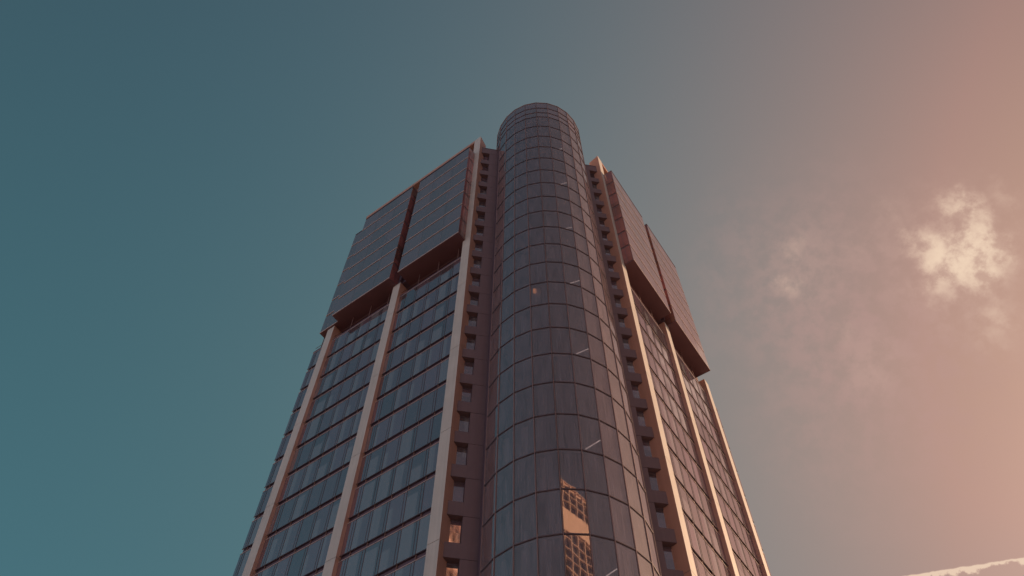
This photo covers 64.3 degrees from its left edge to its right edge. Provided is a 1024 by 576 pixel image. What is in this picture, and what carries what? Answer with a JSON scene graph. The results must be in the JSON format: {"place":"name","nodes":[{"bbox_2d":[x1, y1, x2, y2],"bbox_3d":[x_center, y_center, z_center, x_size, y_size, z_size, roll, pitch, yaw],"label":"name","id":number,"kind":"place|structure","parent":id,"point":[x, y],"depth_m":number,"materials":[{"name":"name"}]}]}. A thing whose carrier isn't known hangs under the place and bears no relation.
{"place":"outdoors","nodes":[
{"label":"outdoors","id":0,"kind":"place"},
{"bbox_2d":[233,102,770,575],"bbox_3d":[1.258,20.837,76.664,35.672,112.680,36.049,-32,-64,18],"label":"office tower","id":1,"kind":"structure","parent":0,"point":[507,366],"depth_m":70.30,"materials":[{"name":"grey glass"}]},
{"bbox_2d":[0,0,1023,575],"label":"sky","id":2,"kind":"structure","parent":0,"point":[833,190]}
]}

